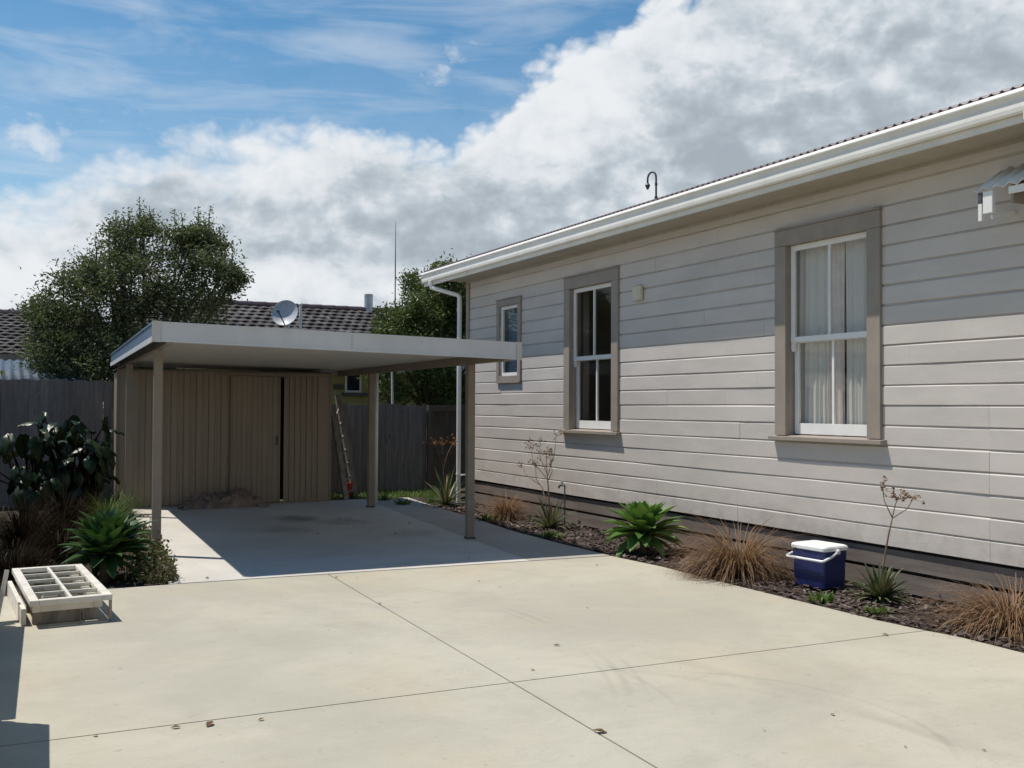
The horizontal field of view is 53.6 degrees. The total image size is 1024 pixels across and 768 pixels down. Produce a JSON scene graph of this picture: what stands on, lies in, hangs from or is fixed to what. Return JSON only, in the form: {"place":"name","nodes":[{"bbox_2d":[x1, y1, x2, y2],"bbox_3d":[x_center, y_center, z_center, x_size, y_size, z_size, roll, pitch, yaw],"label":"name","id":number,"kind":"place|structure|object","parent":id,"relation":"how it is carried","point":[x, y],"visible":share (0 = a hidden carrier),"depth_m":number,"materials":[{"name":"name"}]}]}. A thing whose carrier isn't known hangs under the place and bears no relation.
{"place":"outdoors","nodes":[
{"label":"outdoors","id":0,"kind":"place"},
{"bbox_2d":[0,504,167,595],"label":"side garden","id":1,"kind":"object","parent":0,"point":[112,584],"visible":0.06,"depth_m":9.34,"materials":[{"name":"brown soil"}]},
{"bbox_2d":[0,429,64,520],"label":"leaf plant","id":2,"kind":"object","parent":1,"relation":"on","point":[23,444],"visible":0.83,"depth_m":13.86,"materials":[{"name":"green plant"}]},
{"bbox_2d":[0,528,71,585],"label":"dark sedge clump","id":3,"kind":"object","parent":1,"relation":"on","point":[14,561],"visible":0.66,"depth_m":9.29,"materials":[{"name":"brown plant"}]},
{"bbox_2d":[0,483,82,556],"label":"dark sedge clump","id":4,"kind":"object","parent":1,"relation":"on","point":[17,523],"visible":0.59,"depth_m":11.21,"materials":[{"name":"plant"}]},
{"bbox_2d":[1,500,90,565],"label":"dark sedge clump","id":5,"kind":"object","parent":1,"relation":"on","point":[57,542],"visible":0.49,"depth_m":10.21,"materials":[{"name":"brown plant"}]},
{"bbox_2d":[1,476,129,536],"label":"dark sedge clump","id":6,"kind":"object","parent":1,"relation":"on","point":[73,513],"visible":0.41,"depth_m":12.61,"materials":[{"name":"plant"}]},
{"bbox_2d":[18,412,116,514],"bbox_3d":[-6.388,1.163,14.579,1.365,1.528,1.273,1,-1,-27],"label":"leaf plant","id":7,"kind":"object","parent":1,"relation":"on","point":[73,425],"visible":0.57,"depth_m":14.33,"materials":[{"name":"green plant"}]},
{"bbox_2d":[53,429,124,514],"bbox_3d":[-6.046,1.274,14.504,0.967,1.302,0.828,1,-1,-27],"label":"leaf plant","id":8,"kind":"object","parent":1,"relation":"on","point":[94,465],"visible":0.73,"depth_m":14.37,"materials":[{"name":"green plant"}]},
{"bbox_2d":[59,507,158,583],"bbox_3d":[-3.720,1.504,9.349,0.890,0.692,1.054,1,-1,-27],"label":"agave","id":9,"kind":"object","parent":1,"relation":"on","point":[103,547],"visible":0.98,"depth_m":9.20,"materials":[{"name":"green plant"}]},
{"bbox_2d":[82,488,141,521],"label":"green grass tuft","id":10,"kind":"object","parent":1,"relation":"on","point":[117,506],"visible":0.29,"depth_m":13.52,"materials":[{"name":"green plant"}]},
{"bbox_2d":[85,480,162,517],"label":"green grass tuft","id":11,"kind":"object","parent":1,"relation":"on","point":[118,499],"visible":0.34,"depth_m":14.47,"materials":[{"name":"green plant"}]},
{"bbox_2d":[117,515,179,585],"bbox_3d":[-3.921,1.657,10.438,0.703,0.350,3.258,1,-1,-23],"label":"groundcover","id":12,"kind":"object","parent":1,"relation":"on","point":[158,569],"visible":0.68,"depth_m":9.34,"materials":[{"name":"green plant"}]},
{"bbox_2d":[0,508,183,581],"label":"rough grass","id":13,"kind":"structure","parent":0,"point":[119,574],"depth_m":10.26,"materials":[{"name":"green plant"}]},
{"bbox_2d":[132,499,529,584],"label":"carport slab","id":14,"kind":"structure","parent":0,"point":[277,540],"depth_m":11.77,"materials":[{"name":"concrete"}]},
{"bbox_2d":[113,369,331,507],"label":"garden shed","id":15,"kind":"structure","parent":14,"relation":"on","point":[265,436],"depth_m":16.22,"materials":[{"name":"brown metal"}]},
{"bbox_2d":[229,376,280,501],"bbox_3d":[-4.140,0.893,16.348,0.795,2.050,0.060,1,-1,-25],"label":"door","id":16,"kind":"structure","parent":15,"relation":"in","point":[255,402],"depth_m":16.36,"materials":[{"name":"brown metal"}]},
{"bbox_2d":[178,487,268,509],"bbox_3d":[-4.516,1.771,15.853,1.411,0.298,0.733,1,-1,-27],"label":"crumpled tarp","id":17,"kind":"object","parent":14,"relation":"on","point":[237,497],"visible":1,"depth_m":15.67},
{"bbox_2d":[110,320,521,547],"bbox_3d":[-3.167,0.682,13.735,3.916,2.401,7.175,1,-1,-25],"label":"carport","id":18,"kind":"object","parent":14,"relation":"on","point":[157,346],"visible":0.88,"depth_m":12.12,"materials":[{"name":"metal"}]},
{"bbox_2d":[331,487,464,499],"bbox_3d":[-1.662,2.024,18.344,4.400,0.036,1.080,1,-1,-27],"label":"back verge","id":19,"kind":"structure","parent":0,"point":[463,493],"depth_m":18.36,"materials":[{"name":"green plant"}]},
{"bbox_2d":[331,394,357,499],"bbox_3d":[-2.943,1.078,17.481,0.520,1.810,0.693,0,-1,12],"label":"wooden ladder","id":20,"kind":"object","parent":19,"relation":"on","point":[339,452],"visible":0.97,"depth_m":17.54,"materials":[{"name":"brown wood"}]},
{"bbox_2d":[347,482,353,497],"bbox_3d":[-2.844,1.811,17.629,0.240,0.324,0.240,1,-1,-27],"label":"plastic bucket","id":21,"kind":"object","parent":19,"relation":"on","point":[349,485],"visible":0.29,"depth_m":17.54,"materials":[{"name":"plastic"}]},
{"bbox_2d":[8,469,947,634],"bbox_3d":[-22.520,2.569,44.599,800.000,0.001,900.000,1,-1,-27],"label":"ground","id":22,"kind":"structure","parent":0,"point":[440,489],"depth_m":18.59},
{"bbox_2d":[0,359,86,464],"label":"lean to shed","id":23,"kind":"object","parent":22,"relation":"on","point":[7,367],"visible":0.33,"depth_m":18.61,"materials":[{"name":"grey metal"}]},
{"bbox_2d":[0,309,104,422],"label":"tiled house","id":24,"kind":"structure","parent":22,"relation":"on","point":[11,326],"depth_m":24.00,"materials":[{"name":"tile"}]},
{"bbox_2d":[0,379,113,508],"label":"paling fence","id":25,"kind":"object","parent":22,"relation":"on","point":[14,414],"visible":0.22,"depth_m":16.05,"materials":[{"name":"grey wood"}]},
{"bbox_2d":[6,197,255,402],"bbox_3d":[-7.214,-0.765,19.401,4.436,5.725,3.452,1,-1,-27],"label":"leafy tree","id":26,"kind":"object","parent":22,"relation":"on","point":[54,346],"visible":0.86,"depth_m":18.97,"materials":[{"name":"green plant"}]},
{"bbox_2d":[111,294,465,422],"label":"yellow house","id":27,"kind":"structure","parent":22,"relation":"on","point":[350,390],"depth_m":27.18,"materials":[{"name":"tile"}]},
{"bbox_2d":[271,300,297,328],"bbox_3d":[-5.676,-1.565,25.336,0.591,1.111,0.650,1,-1,-27],"label":"satellite dish","id":28,"kind":"object","parent":27,"relation":"on","point":[285,312],"visible":0.98,"depth_m":25.49,"materials":[{"name":"metal"}]},
{"bbox_2d":[299,303,301,329],"bbox_3d":[-5.299,-1.420,25.359,0.110,1.235,0.110,1,-1,-27],"label":"vent pipe","id":29,"kind":"object","parent":27,"relation":"attached to","point":[300,316],"visible":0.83,"depth_m":25.33,"materials":[{"name":"silver metal"}]},
{"bbox_2d":[342,375,367,395],"bbox_3d":[-3.863,-0.195,25.614,0.849,0.980,0.165,1,-1,-27],"label":"window","id":30,"kind":"structure","parent":27,"relation":"in","point":[352,384],"depth_m":25.58,"materials":[{"name":"white paint"}]},
{"bbox_2d":[394,222,395,306],"bbox_3d":[-3.609,-2.629,31.275,0.035,4.791,0.040,1,-1,-27],"label":"radio mast","id":31,"kind":"object","parent":27,"relation":"on","point":[395,261],"visible":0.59,"depth_m":31.29,"materials":[{"name":"metal"}]},
{"bbox_2d":[331,403,426,494],"bbox_3d":[-2.743,1.225,18.569,2.450,1.737,0.173,1,-1,-27],"label":"paling fence","id":32,"kind":"object","parent":22,"relation":"on","point":[401,447],"visible":0.41,"depth_m":18.72,"materials":[{"name":"grey wood"}]},
{"bbox_2d":[357,248,472,418],"bbox_3d":[-1.416,-0.409,23.002,4.400,5.226,4.400,1,-1,-27],"label":"leafy tree","id":33,"kind":"object","parent":22,"relation":"on","point":[420,315],"visible":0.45,"depth_m":23.12,"materials":[{"name":"green plant"}]},
{"bbox_2d":[426,405,464,491],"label":"wooden gate","id":34,"kind":"structure","parent":22,"relation":"on","point":[442,421],"depth_m":19.22,"materials":[{"name":"grey wood"}]},
{"bbox_2d":[421,83,1023,609],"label":"weatherboard house","id":35,"kind":"structure","parent":22,"relation":"on","point":[815,343],"depth_m":9.90,"materials":[{"name":"painted wood weatherboards"},{"name":"corrugated iron"},{"name":"cream paint"}]},
{"bbox_2d":[495,295,521,382],"bbox_3d":[0.013,-0.663,15.472,0.205,1.296,0.830,1,-1,-27],"label":"window","id":36,"kind":"structure","parent":35,"relation":"in","point":[510,318],"depth_m":15.58,"materials":[{"name":"paint"}]},
{"bbox_2d":[559,266,621,434],"bbox_3d":[1.078,-0.408,13.318,0.235,2.119,1.456,1,-1,-27],"label":"window","id":37,"kind":"structure","parent":35,"relation":"in","point":[574,285],"depth_m":13.50,"materials":[{"name":"paint"}]},
{"bbox_2d":[632,285,642,300],"bbox_3d":[1.523,-1.102,12.287,0.060,0.185,0.170,1,-1,-27],"label":"junction box","id":38,"kind":"object","parent":35,"relation":"attached to","point":[637,292],"visible":1,"depth_m":12.24,"materials":[{"name":"beige plastic"}]},
{"bbox_2d":[645,171,657,198],"bbox_3d":[1.754,-2.398,12.762,0.067,0.570,0.195,1,-2,-36],"label":"gooseneck pipe","id":39,"kind":"object","parent":35,"relation":"attached to","point":[647,185],"visible":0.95,"depth_m":12.71,"materials":[{"name":"metal"}]},
{"bbox_2d":[768,207,886,444],"bbox_3d":[3.007,-0.500,9.538,0.276,2.083,1.445,1,-1,-27],"label":"window","id":40,"kind":"structure","parent":35,"relation":"in","point":[810,336],"depth_m":9.63,"materials":[{"name":"paint"}]},
{"bbox_2d":[365,497,609,560],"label":"side path","id":41,"kind":"structure","parent":0,"point":[528,547],"depth_m":12.48,"materials":[{"name":"concrete"}]},
{"bbox_2d":[378,491,394,500],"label":"weed","id":42,"kind":"object","parent":41,"relation":"on","point":[384,497],"visible":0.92,"depth_m":17.06,"materials":[{"name":"green plant"}]},
{"bbox_2d":[389,497,413,504],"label":"weed","id":43,"kind":"object","parent":41,"relation":"on","point":[399,502],"visible":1,"depth_m":16.35,"materials":[{"name":"green plant"}]},
{"bbox_2d":[0,556,1023,767],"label":"driveway","id":44,"kind":"structure","parent":0,"point":[644,665],"depth_m":5.94,"materials":[{"name":"concrete"}]},
{"bbox_2d":[0,570,8,613],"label":"leaning board","id":45,"kind":"object","parent":44,"relation":"on","point":[4,583],"visible":1,"depth_m":7.43,"materials":[{"name":"white paint"}]},
{"bbox_2d":[7,581,25,625],"bbox_3d":[-3.850,1.690,7.862,0.033,0.121,1.330,1,-1,-30],"label":"edge board","id":46,"kind":"object","parent":44,"relation":"on","point":[18,605],"visible":1,"depth_m":7.65,"materials":[{"name":"white paint"}]},
{"bbox_2d":[26,595,79,612],"bbox_3d":[-3.561,1.706,7.863,0.383,0.098,0.080,1,-1,-30],"label":"timber block","id":47,"kind":"object","parent":44,"relation":"on","point":[27,608],"depth_m":7.82,"materials":[{"name":"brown wood"}]},
{"bbox_2d":[32,609,80,624],"bbox_3d":[-3.344,1.698,7.434,0.323,0.098,0.080,1,-1,-30],"label":"timber block","id":48,"kind":"object","parent":44,"relation":"on","point":[50,617],"depth_m":7.40,"materials":[{"name":"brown wood"}]},
{"bbox_2d":[15,574,101,612],"bbox_3d":[-3.616,1.633,8.029,0.473,0.052,1.500,1,-1,-30],"label":"old window sash","id":49,"kind":"object","parent":48,"relation":"on","point":[58,607],"visible":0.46,"depth_m":7.46,"materials":[{"name":"white paint"}]},
{"bbox_2d":[12,564,111,606],"bbox_3d":[-3.606,1.583,8.053,0.553,0.042,1.650,1,-1,-30],"label":"old window sash","id":50,"kind":"object","parent":49,"relation":"on","point":[93,582],"visible":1,"depth_m":7.90,"materials":[{"name":"white paint"}]},
{"bbox_2d":[81,607,94,619],"bbox_3d":[-3.173,1.702,7.569,0.090,0.098,0.100,1,-1,-30],"label":"timber block","id":51,"kind":"object","parent":44,"relation":"on","point":[87,613],"depth_m":7.53,"materials":[{"name":"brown wood"}]},
{"bbox_2d":[108,600,111,620],"bbox_3d":[-2.970,1.665,7.487,0.020,0.162,0.026,1,-1,-30],"label":"timber stick","id":52,"kind":"object","parent":44,"relation":"on","point":[110,612],"visible":1,"depth_m":7.48,"materials":[{"name":"grey wood"}]},
{"bbox_2d":[206,721,213,726],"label":"dry leaf","id":53,"kind":"object","parent":44,"relation":"on","point":[208,723],"visible":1,"depth_m":5.05,"materials":[{"name":"brown plant"}]},
{"bbox_2d":[0,0,1023,378],"label":"sky","id":54,"kind":"structure","parent":0,"point":[311,129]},
{"bbox_2d":[412,497,1023,652],"bbox_3d":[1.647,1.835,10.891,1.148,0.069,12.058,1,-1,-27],"label":"bark mulch","id":55,"kind":"object","parent":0,"point":[844,600],"visible":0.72,"depth_m":9.14,"materials":[{"name":"brown wood"}]},
{"bbox_2d":[423,495,438,502],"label":"weed","id":56,"kind":"object","parent":55,"relation":"on","point":[429,499],"visible":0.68,"depth_m":16.60,"materials":[{"name":"green plant"}]},
{"bbox_2d":[414,434,464,508],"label":"strap leaf plant","id":57,"kind":"object","parent":55,"relation":"on","point":[445,496],"visible":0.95,"depth_m":16.13,"materials":[{"name":"green plant"}]},
{"bbox_2d":[476,513,496,520],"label":"weed","id":58,"kind":"object","parent":55,"relation":"on","point":[485,518],"visible":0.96,"depth_m":14.11,"materials":[{"name":"green plant"}]},
{"bbox_2d":[475,486,541,524],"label":"sedge clump","id":59,"kind":"object","parent":55,"relation":"on","point":[503,510],"visible":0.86,"depth_m":14.30,"materials":[{"name":"brown plant"}]},
{"bbox_2d":[517,429,575,530],"bbox_3d":[0.489,1.288,13.405,0.768,1.436,1.263,0,-1,-4],"label":"strap leaf plant","id":60,"kind":"object","parent":55,"relation":"on","point":[550,521],"visible":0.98,"depth_m":13.25,"materials":[{"name":"plant"}]},
{"bbox_2d":[541,530,565,537],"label":"weed","id":61,"kind":"object","parent":55,"relation":"on","point":[548,534],"visible":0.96,"depth_m":12.32,"materials":[{"name":"green plant"}]},
{"bbox_2d":[558,482,564,524],"bbox_3d":[0.667,1.637,13.649,0.033,0.630,0.135,1,-2,-42],"label":"garden tap","id":62,"kind":"object","parent":55,"relation":"on","point":[560,485],"visible":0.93,"depth_m":13.60,"materials":[{"name":"metal"}]},
{"bbox_2d":[598,501,689,557],"bbox_3d":[1.446,1.586,11.034,0.979,0.649,0.960,1,-1,-27],"label":"agave","id":63,"kind":"object","parent":55,"relation":"on","point":[644,517],"visible":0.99,"depth_m":10.92,"materials":[{"name":"green plant"}]},
{"bbox_2d":[652,502,820,589],"bbox_3d":[2.193,1.721,9.624,1.804,1.143,1.875,1,-1,-27],"label":"sedge clump","id":64,"kind":"object","parent":55,"relation":"on","point":[733,564],"visible":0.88,"depth_m":9.49,"materials":[{"name":"brown plant"}]},
{"bbox_2d":[786,540,847,589],"bbox_3d":[2.740,1.620,9.074,0.364,0.384,0.454,1,-1,-31],"label":"cooler box","id":65,"kind":"object","parent":55,"relation":"on","point":[822,566],"visible":0.98,"depth_m":8.95,"materials":[{"name":"blue plastic"}]},
{"bbox_2d":[806,590,840,604],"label":"weed","id":66,"kind":"object","parent":55,"relation":"on","point":[819,596],"visible":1,"depth_m":8.32,"materials":[{"name":"green plant"}]},
{"bbox_2d":[856,603,894,615],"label":"weed","id":67,"kind":"object","parent":55,"relation":"on","point":[874,610],"visible":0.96,"depth_m":7.89,"materials":[{"name":"green plant"}]},
{"bbox_2d":[845,475,924,605],"bbox_3d":[3.055,1.325,8.452,0.680,1.124,0.700,0,-1,16],"label":"strap leaf plant","id":68,"kind":"object","parent":55,"relation":"on","point":[881,586],"visible":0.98,"depth_m":8.36,"materials":[{"name":"green plant"}]},
{"bbox_2d":[897,571,1023,647],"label":"sedge clump","id":69,"kind":"object","parent":55,"relation":"on","point":[1004,615],"visible":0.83,"depth_m":7.32,"materials":[{"name":"brown plant"}]}
]}

